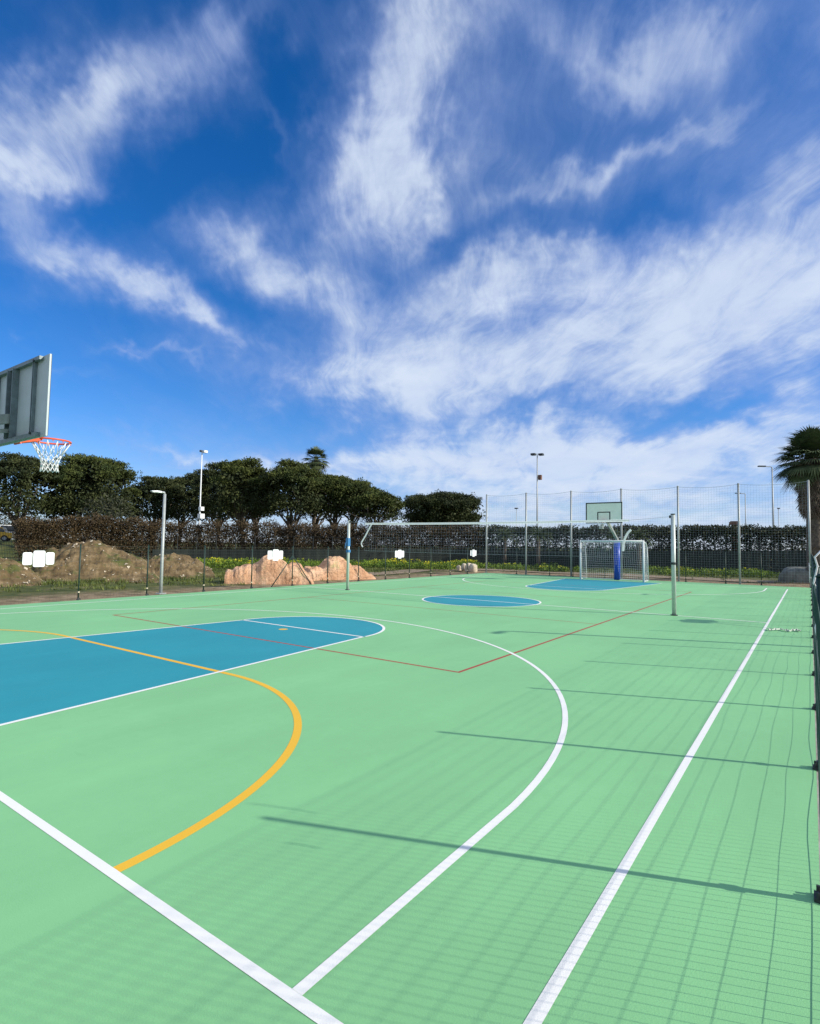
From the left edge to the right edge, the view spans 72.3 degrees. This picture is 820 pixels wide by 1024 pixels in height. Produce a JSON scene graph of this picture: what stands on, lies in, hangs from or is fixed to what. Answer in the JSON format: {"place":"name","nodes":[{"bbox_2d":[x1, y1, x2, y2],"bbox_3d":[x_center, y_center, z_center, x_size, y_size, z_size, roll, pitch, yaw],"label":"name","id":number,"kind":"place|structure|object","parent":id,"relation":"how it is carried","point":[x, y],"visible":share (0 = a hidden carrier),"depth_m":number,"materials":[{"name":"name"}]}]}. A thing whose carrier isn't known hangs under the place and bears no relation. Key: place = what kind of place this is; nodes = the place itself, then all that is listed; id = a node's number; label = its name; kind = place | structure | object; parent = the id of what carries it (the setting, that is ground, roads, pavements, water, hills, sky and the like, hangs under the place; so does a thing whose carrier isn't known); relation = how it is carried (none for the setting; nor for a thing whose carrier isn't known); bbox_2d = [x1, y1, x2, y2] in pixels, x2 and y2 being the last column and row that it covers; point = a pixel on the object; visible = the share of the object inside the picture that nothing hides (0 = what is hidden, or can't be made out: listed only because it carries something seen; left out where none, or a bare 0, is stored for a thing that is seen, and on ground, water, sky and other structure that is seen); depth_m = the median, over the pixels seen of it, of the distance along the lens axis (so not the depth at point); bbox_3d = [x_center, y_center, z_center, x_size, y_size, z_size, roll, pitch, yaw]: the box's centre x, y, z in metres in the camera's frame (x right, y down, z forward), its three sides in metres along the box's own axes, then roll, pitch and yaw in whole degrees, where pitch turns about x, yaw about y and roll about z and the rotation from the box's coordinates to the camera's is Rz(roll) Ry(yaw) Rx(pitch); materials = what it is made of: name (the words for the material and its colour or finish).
{"place":"outdoors","nodes":[
{"label":"outdoors","id":0,"kind":"place"},
{"bbox_2d":[0,525,22,535],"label":"parked van","id":1,"kind":"object","parent":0,"point":[9,527],"visible":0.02,"depth_m":67.62,"materials":[{"name":"white paint"}]},
{"bbox_2d":[0,541,27,558],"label":"bank","id":2,"kind":"structure","parent":0,"point":[7,548],"depth_m":54.38,"materials":[{"name":"plant"}]},
{"bbox_2d":[0,539,818,782],"bbox_3d":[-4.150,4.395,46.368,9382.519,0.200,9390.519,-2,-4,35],"label":"ground","id":3,"kind":"structure","parent":0,"point":[15,598],"depth_m":21.80,"materials":[{"name":"soil"}]},
{"bbox_2d":[0,527,12,540],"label":"parked car","id":4,"kind":"object","parent":3,"relation":"on","point":[3,535],"visible":0.78,"depth_m":60.80,"materials":[{"name":"yellow paint"}]},
{"bbox_2d":[0,528,21,559],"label":"railing","id":5,"kind":"object","parent":3,"relation":"on","point":[6,544],"visible":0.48,"depth_m":42.65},
{"bbox_2d":[0,557,43,586],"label":"earth heap","id":6,"kind":"object","parent":3,"relation":"on","point":[29,576],"visible":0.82,"depth_m":20.71,"materials":[{"name":"soil"}]},
{"bbox_2d":[0,514,44,540],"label":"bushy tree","id":7,"kind":"object","parent":3,"relation":"on","point":[2,519],"visible":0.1,"depth_m":87.18,"materials":[{"name":"plant"}]},
{"bbox_2d":[0,451,61,547],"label":"pine tree","id":8,"kind":"object","parent":3,"relation":"on","point":[24,471],"visible":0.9,"depth_m":54.98,"materials":[{"name":"green plant"}]},
{"bbox_2d":[9,511,153,561],"bbox_3d":[-25.796,1.965,44.857,10.279,4.145,3.707,3,-4,-35],"label":"hedge","id":9,"kind":"object","parent":3,"relation":"on","point":[30,529],"visible":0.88,"depth_m":44.59,"materials":[{"name":"brown plant"}]},
{"bbox_2d":[34,453,143,537],"bbox_3d":[-35.245,-0.792,60.518,10.734,11.300,11.428,1,-3,-2],"label":"pine tree","id":10,"kind":"object","parent":3,"relation":"on","point":[79,479],"visible":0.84,"depth_m":58.37,"materials":[{"name":"green plant"}]},
{"bbox_2d":[31,540,159,582],"bbox_3d":[-14.223,2.176,25.637,5.181,1.807,7.500,3,-4,-29],"label":"earth heap","id":11,"kind":"object","parent":3,"relation":"on","point":[110,559],"visible":0.76,"depth_m":23.93,"materials":[{"name":"soil"}]},
{"bbox_2d":[76,491,141,542],"bbox_3d":[-28.567,1.215,52.915,5.734,6.533,5.390,-2,-4,35],"label":"bushy tree","id":12,"kind":"object","parent":3,"relation":"on","point":[118,513],"visible":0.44,"depth_m":52.62,"materials":[{"name":"green plant"}]},
{"bbox_2d":[124,475,191,545],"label":"pine tree","id":13,"kind":"object","parent":3,"relation":"on","point":[149,484],"visible":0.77,"depth_m":71.72,"materials":[{"name":"green plant"}]},
{"bbox_2d":[151,490,165,594],"bbox_3d":[-8.047,1.014,17.908,0.240,3.390,0.580,-2,-4,35],"label":"lamp post","id":14,"kind":"object","parent":3,"relation":"on","point":[162,544],"visible":0.91,"depth_m":18.00,"materials":[{"name":"metal"}]},
{"bbox_2d":[145,553,214,578],"bbox_3d":[-11.889,2.664,28.460,3.984,1.222,5.500,2,-4,-22],"label":"earth heap","id":15,"kind":"object","parent":3,"relation":"on","point":[189,566],"visible":0.64,"depth_m":27.34,"materials":[{"name":"soil"}]},
{"bbox_2d":[160,472,212,547],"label":"pine tree","id":16,"kind":"object","parent":3,"relation":"on","point":[187,479],"visible":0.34,"depth_m":78.59,"materials":[{"name":"green plant"}]},
{"bbox_2d":[197,450,207,543],"bbox_3d":[-18.183,-0.526,48.986,0.539,9.811,0.461,-2,-4,35],"label":"lamp mast","id":17,"kind":"object","parent":3,"relation":"on","point":[200,515],"visible":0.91,"depth_m":48.96,"materials":[{"name":"metal"}]},
{"bbox_2d":[145,517,281,556],"bbox_3d":[-16.948,2.396,48.702,11.590,4.005,3.587,1,-3,-10],"label":"hedge","id":18,"kind":"object","parent":3,"relation":"on","point":[236,528],"visible":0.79,"depth_m":48.44,"materials":[{"name":"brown plant"}]},
{"bbox_2d":[187,461,248,541],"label":"pine tree","id":19,"kind":"object","parent":3,"relation":"on","point":[206,484],"visible":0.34,"depth_m":68.83,"materials":[{"name":"green plant"}]},
{"bbox_2d":[0,544,481,604],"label":"wire fence","id":20,"kind":"object","parent":3,"relation":"on","point":[203,584],"visible":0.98,"depth_m":20.09,"materials":[{"name":"metal"}]},
{"bbox_2d":[22,551,54,566],"bbox_3d":[-9.865,1.241,14.907,0.044,0.430,0.754,-2,-4,35],"label":"fence sign","id":21,"kind":"object","parent":20,"relation":"attached to","point":[38,558],"visible":1,"depth_m":14.89,"materials":[{"name":"white plastic"}]},
{"bbox_2d":[268,549,282,560],"bbox_3d":[-5.166,1.650,21.504,0.044,0.430,0.754,-2,-4,35],"label":"fence sign","id":22,"kind":"object","parent":20,"relation":"attached to","point":[277,554],"visible":1,"depth_m":21.50,"materials":[{"name":"white plastic"}]},
{"bbox_2d":[395,550,403,558],"bbox_3d":[-0.531,2.103,28.009,0.044,0.430,0.754,-2,-4,35],"label":"fence sign","id":23,"kind":"object","parent":20,"relation":"attached to","point":[399,553],"visible":1,"depth_m":27.98,"materials":[{"name":"white plastic"}]},
{"bbox_2d":[206,456,279,548],"bbox_3d":[-19.184,-0.540,63.218,8.663,11.713,8.624,-2,-4,35],"label":"pine tree","id":24,"kind":"object","parent":3,"relation":"on","point":[239,474],"visible":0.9,"depth_m":61.78,"materials":[{"name":"green plant"}]},
{"bbox_2d":[245,484,277,547],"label":"pine tree","id":25,"kind":"object","parent":3,"relation":"on","point":[257,519],"depth_m":76.66,"materials":[{"name":"green plant"}]},
{"bbox_2d":[225,555,313,583],"bbox_3d":[-6.048,2.482,24.368,3.691,1.238,1.395,2,-3,-14],"label":"granite boulder","id":26,"kind":"object","parent":3,"relation":"on","point":[263,568],"visible":0.8,"depth_m":23.78,"materials":[{"name":"stone"}]},
{"bbox_2d":[256,458,328,528],"bbox_3d":[-13.428,-0.413,62.712,8.760,11.518,8.238,1,-3,5],"label":"pine tree","id":27,"kind":"object","parent":3,"relation":"on","point":[292,477],"visible":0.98,"depth_m":61.00,"materials":[{"name":"green plant"}]},
{"bbox_2d":[302,446,329,546],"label":"fan palm","id":28,"kind":"object","parent":3,"relation":"on","point":[316,463],"visible":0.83,"depth_m":74.91,"materials":[{"name":"green plant"}]},
{"bbox_2d":[296,477,342,546],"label":"pine tree","id":29,"kind":"object","parent":3,"relation":"on","point":[317,522],"visible":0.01,"depth_m":70.60,"materials":[{"name":"green plant"}]},
{"bbox_2d":[310,473,360,548],"bbox_3d":[-8.826,0.488,65.119,7.129,10.129,7.192,-2,-4,35],"label":"pine tree","id":30,"kind":"object","parent":3,"relation":"on","point":[331,481],"visible":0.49,"depth_m":63.76,"materials":[{"name":"green plant"}]},
{"bbox_2d":[304,556,375,580],"bbox_3d":[-3.823,2.725,27.326,4.374,1.169,1.334,3,-4,-35],"label":"granite boulder","id":31,"kind":"object","parent":3,"relation":"on","point":[336,569],"visible":0.71,"depth_m":26.91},
{"bbox_2d":[322,477,384,534],"bbox_3d":[-6.418,0.779,64.732,7.712,9.667,7.169,4,-5,-43],"label":"pine tree","id":32,"kind":"object","parent":3,"relation":"on","point":[353,488],"visible":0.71,"depth_m":63.29,"materials":[{"name":"green plant"}]},
{"bbox_2d":[343,489,406,540],"bbox_3d":[-3.962,1.512,63.200,7.207,7.987,7.136,2,-3,-11],"label":"pine tree","id":33,"kind":"object","parent":3,"relation":"on","point":[389,504],"visible":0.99,"depth_m":61.65,"materials":[{"name":"green plant"}]},
{"bbox_2d":[271,520,485,554],"bbox_3d":[-2.562,2.640,50.158,19.334,4.125,3.831,1,-3,-7],"label":"hedge","id":34,"kind":"object","parent":3,"relation":"on","point":[306,534],"visible":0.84,"depth_m":49.81,"materials":[{"name":"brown plant"}]},
{"bbox_2d":[1,557,779,576],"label":"weeds","id":35,"kind":"object","parent":3,"relation":"on","point":[365,563],"visible":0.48,"depth_m":39.59,"materials":[{"name":"plant"}]},
{"bbox_2d":[0,562,802,592],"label":"grass","id":36,"kind":"structure","parent":3,"relation":"on","point":[168,580],"depth_m":25.13,"materials":[{"name":"plant"}]},
{"bbox_2d":[0,573,819,1023],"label":"court","id":37,"kind":"object","parent":3,"relation":"on","point":[384,787],"visible":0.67,"depth_m":3.48,"materials":[{"name":"green plastic"}]},
{"bbox_2d":[0,354,71,472],"bbox_3d":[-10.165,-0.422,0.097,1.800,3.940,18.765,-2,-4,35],"label":"basketball stand","id":38,"kind":"object","parent":37,"relation":"on","point":[25,386],"visible":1,"depth_m":7.16,"materials":[{"name":"grey laminate"}]},
{"bbox_2d":[0,629,301,871],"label":"yellow lines","id":39,"kind":"object","parent":37,"relation":"on","point":[250,790],"visible":1,"depth_m":3.99,"materials":[{"name":"paint"}]},
{"bbox_2d":[0,579,658,723],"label":"blue paint","id":40,"kind":"object","parent":37,"relation":"on","point":[42,677],"visible":0.98,"depth_m":8.44,"materials":[{"name":"paint"}]},
{"bbox_2d":[0,579,660,725],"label":"key lines","id":41,"kind":"object","parent":37,"relation":"on","point":[218,671],"visible":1,"depth_m":7.92,"materials":[{"name":"white paint"}]},
{"bbox_2d":[345,520,350,589],"bbox_3d":[-2.308,1.568,20.604,0.259,2.575,0.171,3,-4,-29],"label":"volleyball post","id":42,"kind":"object","parent":37,"relation":"on","point":[347,544],"visible":0.95,"depth_m":20.58,"materials":[{"name":"metal"}]},
{"bbox_2d":[0,575,766,994],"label":"arc lines","id":43,"kind":"object","parent":37,"relation":"on","point":[338,957],"visible":0.98,"depth_m":2.98,"materials":[{"name":"white paint"}]},
{"bbox_2d":[0,575,787,1023],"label":"boundary lines","id":44,"kind":"object","parent":37,"relation":"on","point":[536,1015],"visible":1,"depth_m":2.58,"materials":[{"name":"white paint"}]},
{"bbox_2d":[115,581,690,672],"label":"red lines","id":45,"kind":"object","parent":37,"relation":"on","point":[417,607],"visible":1,"depth_m":10.42,"materials":[{"name":"paint"}]},
{"bbox_2d":[243,585,599,636],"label":"free throw arcs","id":46,"kind":"object","parent":37,"relation":"on","point":[383,629],"visible":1,"depth_m":12.48,"materials":[{"name":"white paint"}]},
{"bbox_2d":[586,502,622,579],"bbox_3d":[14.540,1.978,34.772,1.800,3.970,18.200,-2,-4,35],"label":"basketball stand","id":47,"kind":"object","parent":37,"relation":"on","point":[605,511],"visible":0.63,"depth_m":28.12,"materials":[{"name":"blue metal"}]},
{"bbox_2d":[580,540,648,581],"bbox_3d":[10.615,2.515,29.228,3.248,2.079,1.112,-2,-4,35],"label":"football goal","id":48,"kind":"object","parent":37,"relation":"on","point":[644,544],"visible":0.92,"depth_m":29.26,"materials":[{"name":"white paint"}]},
{"bbox_2d":[669,514,677,615],"bbox_3d":[6.691,1.330,14.260,0.173,2.575,0.170,-2,-4,35],"label":"volleyball post","id":49,"kind":"object","parent":37,"relation":"on","point":[673,557],"visible":1,"depth_m":14.22,"materials":[{"name":"metal"}]},
{"bbox_2d":[356,517,662,556],"bbox_3d":[2.216,0.781,17.475,10.900,1.093,0.038,-2,-4,35],"label":"volleyball net","id":50,"kind":"object","parent":49,"relation":"attached to","point":[575,521],"visible":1,"depth_m":16.83,"materials":[{"name":"fabric"}]},
{"bbox_2d":[398,489,487,548],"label":"pine tree","id":51,"kind":"object","parent":3,"relation":"on","point":[442,507],"visible":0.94,"depth_m":80.25,"materials":[{"name":"green plant"}]},
{"bbox_2d":[469,564,477,571],"bbox_3d":[4.158,3.756,37.215,0.548,0.680,0.572,-2,-4,35],"label":"stone","id":52,"kind":"object","parent":3,"relation":"on","point":[473,567],"visible":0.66,"depth_m":36.99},
{"bbox_2d":[198,557,756,571],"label":"yellow flowers","id":53,"kind":"object","parent":3,"relation":"on","point":[424,563],"visible":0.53,"depth_m":40.50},
{"bbox_2d":[152,534,806,572],"bbox_3d":[4.464,3.400,46.791,51.164,2.400,5.964,1,-3,6],"label":"screen fence","id":54,"kind":"object","parent":3,"relation":"on","point":[746,559],"visible":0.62,"depth_m":47.30,"materials":[{"name":"black fabric"}]},
{"bbox_2d":[473,527,495,548],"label":"hedge shrub","id":55,"kind":"object","parent":3,"relation":"on","point":[483,542],"visible":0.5,"depth_m":50.52,"materials":[{"name":"green plant"}]},
{"bbox_2d":[477,524,503,549],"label":"hedge shrub","id":56,"kind":"object","parent":3,"relation":"on","point":[491,527],"visible":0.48,"depth_m":50.56,"materials":[{"name":"green plant"}]},
{"bbox_2d":[493,525,513,549],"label":"hedge shrub","id":57,"kind":"object","parent":3,"relation":"on","point":[503,529],"visible":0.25,"depth_m":50.39,"materials":[{"name":"green plant"}]},
{"bbox_2d":[491,527,518,564],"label":"feather palm","id":58,"kind":"object","parent":3,"relation":"on","point":[505,532],"visible":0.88,"depth_m":48.57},
{"bbox_2d":[506,526,523,549],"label":"hedge shrub","id":59,"kind":"object","parent":3,"relation":"on","point":[516,533],"visible":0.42,"depth_m":50.32,"materials":[{"name":"green plant"}]},
{"bbox_2d":[508,526,534,550],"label":"hedge shrub","id":60,"kind":"object","parent":3,"relation":"on","point":[522,540],"visible":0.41,"depth_m":49.92,"materials":[{"name":"green plant"}]},
{"bbox_2d":[518,525,547,550],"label":"hedge shrub","id":61,"kind":"object","parent":3,"relation":"on","point":[532,542],"visible":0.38,"depth_m":49.28,"materials":[{"name":"green plant"}]},
{"bbox_2d":[530,453,543,526],"bbox_3d":[14.615,-0.492,64.517,1.597,12.559,0.697,1,-3,0],"label":"lamp mast","id":62,"kind":"object","parent":3,"relation":"on","point":[539,477],"visible":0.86,"depth_m":64.60,"materials":[{"name":"metal"}]},
{"bbox_2d":[524,526,552,565],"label":"feather palm","id":63,"kind":"object","parent":3,"relation":"on","point":[539,532],"visible":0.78,"depth_m":47.03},
{"bbox_2d":[539,526,554,550],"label":"hedge shrub","id":64,"kind":"object","parent":3,"relation":"on","point":[543,542],"visible":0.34,"depth_m":49.04,"materials":[{"name":"green plant"}]},
{"bbox_2d":[547,527,567,553],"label":"hedge shrub","id":65,"kind":"object","parent":3,"relation":"on","point":[554,532],"visible":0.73,"depth_m":48.33,"materials":[{"name":"green plant"}]},
{"bbox_2d":[550,524,578,550],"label":"hedge shrub","id":66,"kind":"object","parent":3,"relation":"on","point":[565,546],"visible":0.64,"depth_m":47.99,"materials":[{"name":"green plant"}]},
{"bbox_2d":[557,527,586,566],"bbox_3d":[13.909,3.052,47.627,3.002,3.651,2.792,1,-3,-6],"label":"hedge shrub","id":67,"kind":"object","parent":3,"relation":"on","point":[575,545],"visible":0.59,"depth_m":47.45,"materials":[{"name":"green plant"}]},
{"bbox_2d":[572,527,601,557],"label":"hedge shrub","id":68,"kind":"object","parent":3,"relation":"on","point":[587,536],"visible":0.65,"depth_m":46.80,"materials":[{"name":"green plant"}]},
{"bbox_2d":[582,524,610,562],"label":"hedge shrub","id":69,"kind":"object","parent":3,"relation":"on","point":[599,533],"visible":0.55,"depth_m":46.51,"materials":[{"name":"green plant"}]},
{"bbox_2d":[594,526,629,563],"bbox_3d":[16.515,2.943,46.081,3.130,3.619,3.278,2,-4,-25],"label":"hedge shrub","id":70,"kind":"object","parent":3,"relation":"on","point":[611,546],"visible":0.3,"depth_m":46.04,"materials":[{"name":"green plant"}]},
{"bbox_2d":[601,529,629,568],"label":"feather palm","id":71,"kind":"object","parent":3,"relation":"on","point":[612,536],"visible":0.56,"depth_m":43.51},
{"bbox_2d":[613,524,635,550],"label":"hedge shrub","id":72,"kind":"object","parent":3,"relation":"on","point":[624,528],"visible":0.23,"depth_m":45.85,"materials":[{"name":"green plant"}]},
{"bbox_2d":[615,525,651,550],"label":"hedge shrub","id":73,"kind":"object","parent":3,"relation":"on","point":[637,528],"visible":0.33,"depth_m":45.34,"materials":[{"name":"green plant"}]},
{"bbox_2d":[624,528,654,570],"bbox_3d":[17.352,2.806,42.518,2.420,3.470,2.459,-2,-4,35],"label":"feather palm","id":74,"kind":"object","parent":3,"relation":"on","point":[637,534],"visible":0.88,"depth_m":42.36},
{"bbox_2d":[633,524,661,550],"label":"hedge shrub","id":75,"kind":"object","parent":3,"relation":"on","point":[649,539],"visible":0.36,"depth_m":45.46,"materials":[{"name":"green plant"}]},
{"bbox_2d":[485,480,810,587],"bbox_3d":[11.711,1.207,30.923,17.020,5.050,0.240,-2,-4,35],"label":"ball stop net","id":76,"kind":"object","parent":3,"relation":"on","point":[738,508],"visible":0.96,"depth_m":29.31,"materials":[{"name":"fabric"}]},
{"bbox_2d":[489,549,809,586],"bbox_3d":[11.635,2.903,30.683,16.641,1.615,0.088,-2,-4,35],"label":"wire fence","id":77,"kind":"object","parent":3,"relation":"on","point":[653,568],"visible":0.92,"depth_m":29.41,"materials":[{"name":"metal"}]},
{"bbox_2d":[639,526,669,550],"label":"hedge shrub","id":78,"kind":"object","parent":3,"relation":"on","point":[655,538],"visible":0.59,"depth_m":45.10,"materials":[{"name":"green plant"}]},
{"bbox_2d":[655,525,679,550],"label":"hedge shrub","id":79,"kind":"object","parent":3,"relation":"on","point":[668,527],"visible":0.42,"depth_m":44.88,"materials":[{"name":"green plant"}]},
{"bbox_2d":[666,527,705,550],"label":"hedge shrub","id":80,"kind":"object","parent":3,"relation":"on","point":[681,538],"visible":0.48,"depth_m":44.25,"materials":[{"name":"green plant"}]},
{"bbox_2d":[680,524,713,550],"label":"hedge shrub","id":81,"kind":"object","parent":3,"relation":"on","point":[692,537],"visible":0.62,"depth_m":44.20,"materials":[{"name":"green plant"}]},
{"bbox_2d":[688,524,721,556],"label":"hedge shrub","id":82,"kind":"object","parent":3,"relation":"on","point":[708,527],"visible":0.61,"depth_m":44.07,"materials":[{"name":"green plant"}]},
{"bbox_2d":[702,524,732,552],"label":"hedge shrub","id":83,"kind":"object","parent":3,"relation":"on","point":[714,540],"visible":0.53,"depth_m":43.80,"materials":[{"name":"green plant"}]},
{"bbox_2d":[710,524,742,550],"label":"hedge shrub","id":84,"kind":"object","parent":3,"relation":"on","point":[727,540],"visible":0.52,"depth_m":43.72,"materials":[{"name":"green plant"}]},
{"bbox_2d":[721,524,754,550],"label":"hedge shrub","id":85,"kind":"object","parent":3,"relation":"on","point":[736,537],"visible":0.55,"depth_m":43.33,"materials":[{"name":"green plant"}]},
{"bbox_2d":[735,493,745,526],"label":"lamp mast","id":86,"kind":"object","parent":3,"relation":"on","point":[745,506],"visible":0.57,"depth_m":81.68,"materials":[{"name":"metal"}]},
{"bbox_2d":[731,523,762,550],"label":"hedge shrub","id":87,"kind":"object","parent":3,"relation":"on","point":[752,534],"visible":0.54,"depth_m":43.21,"materials":[{"name":"green plant"}]},
{"bbox_2d":[733,526,775,553],"bbox_3d":[26.908,2.941,43.406,2.728,3.735,2.750,2,-4,-24],"label":"hedge shrub","id":88,"kind":"object","parent":3,"relation":"on","point":[762,536],"visible":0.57,"depth_m":42.93,"materials":[{"name":"green plant"}]},
{"bbox_2d":[757,465,774,549],"bbox_3d":[37.397,0.458,58.849,1.555,10.682,0.260,1,-3,0],"label":"lamp mast","id":89,"kind":"object","parent":3,"relation":"on","point":[772,495],"visible":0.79,"depth_m":58.90,"materials":[{"name":"metal"}]},
{"bbox_2d":[757,525,794,559],"bbox_3d":[27.459,2.924,42.924,2.771,3.939,2.986,1,-3,-5],"label":"hedge shrub","id":90,"kind":"object","parent":3,"relation":"on","point":[778,530],"visible":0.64,"depth_m":42.53,"materials":[{"name":"green plant"}]},
{"bbox_2d":[765,527,799,570],"bbox_3d":[28.266,2.875,42.579,2.373,3.750,2.912,-2,-4,35],"label":"hedge shrub","id":91,"kind":"object","parent":3,"relation":"on","point":[781,548],"visible":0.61,"depth_m":42.50,"materials":[{"name":"green plant"}]},
{"bbox_2d":[779,524,805,550],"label":"hedge shrub","id":92,"kind":"object","parent":3,"relation":"on","point":[793,542],"visible":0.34,"depth_m":42.70,"materials":[{"name":"green plant"}]},
{"bbox_2d":[778,567,809,583],"bbox_3d":[21.318,3.631,30.675,2.051,1.279,2.009,-2,-4,35],"label":"boulder","id":93,"kind":"object","parent":3,"relation":"on","point":[798,574],"visible":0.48,"depth_m":30.12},
{"bbox_2d":[771,426,819,570],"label":"fan palm","id":94,"kind":"object","parent":3,"relation":"on","point":[805,445],"visible":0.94,"depth_m":29.75,"materials":[{"name":"green plant"}]},
{"bbox_2d":[787,526,806,550],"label":"hedge shrub","id":95,"kind":"object","parent":3,"relation":"on","point":[802,542],"visible":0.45,"depth_m":42.46,"materials":[{"name":"green plant"}]},
{"bbox_2d":[810,554,819,903],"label":"wire fence","id":96,"kind":"object","parent":3,"relation":"on","point":[815,604],"visible":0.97,"depth_m":2.77,"materials":[{"name":"black"}]},
{"bbox_2d":[813,551,819,633],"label":"white cord","id":97,"kind":"object","parent":96,"relation":"attached to","point":[815,556],"visible":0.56,"depth_m":2.90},
{"bbox_2d":[0,0,819,550],"label":"sky","id":98,"kind":"structure","parent":0,"point":[426,246],"materials":[{"name":"blue"}]},
{"bbox_2d":[368,569,795,582],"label":"path","id":99,"kind":"structure","parent":0,"point":[654,576],"depth_m":34.73,"materials":[{"name":"soil"}]},
{"bbox_2d":[729,521,737,548],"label":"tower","id":100,"kind":"structure","parent":0,"point":[733,523],"depth_m":53.43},
{"bbox_2d":[767,628,800,630],"bbox_3d":[7.808,2.443,11.711,0.633,0.043,0.348,0,-3,15],"label":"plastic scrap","id":101,"kind":"object","parent":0,"point":[784,629],"visible":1,"depth_m":11.70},
{"bbox_2d":[811,594,819,873],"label":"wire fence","id":102,"kind":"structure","parent":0,"point":[816,759],"depth_m":4.13,"materials":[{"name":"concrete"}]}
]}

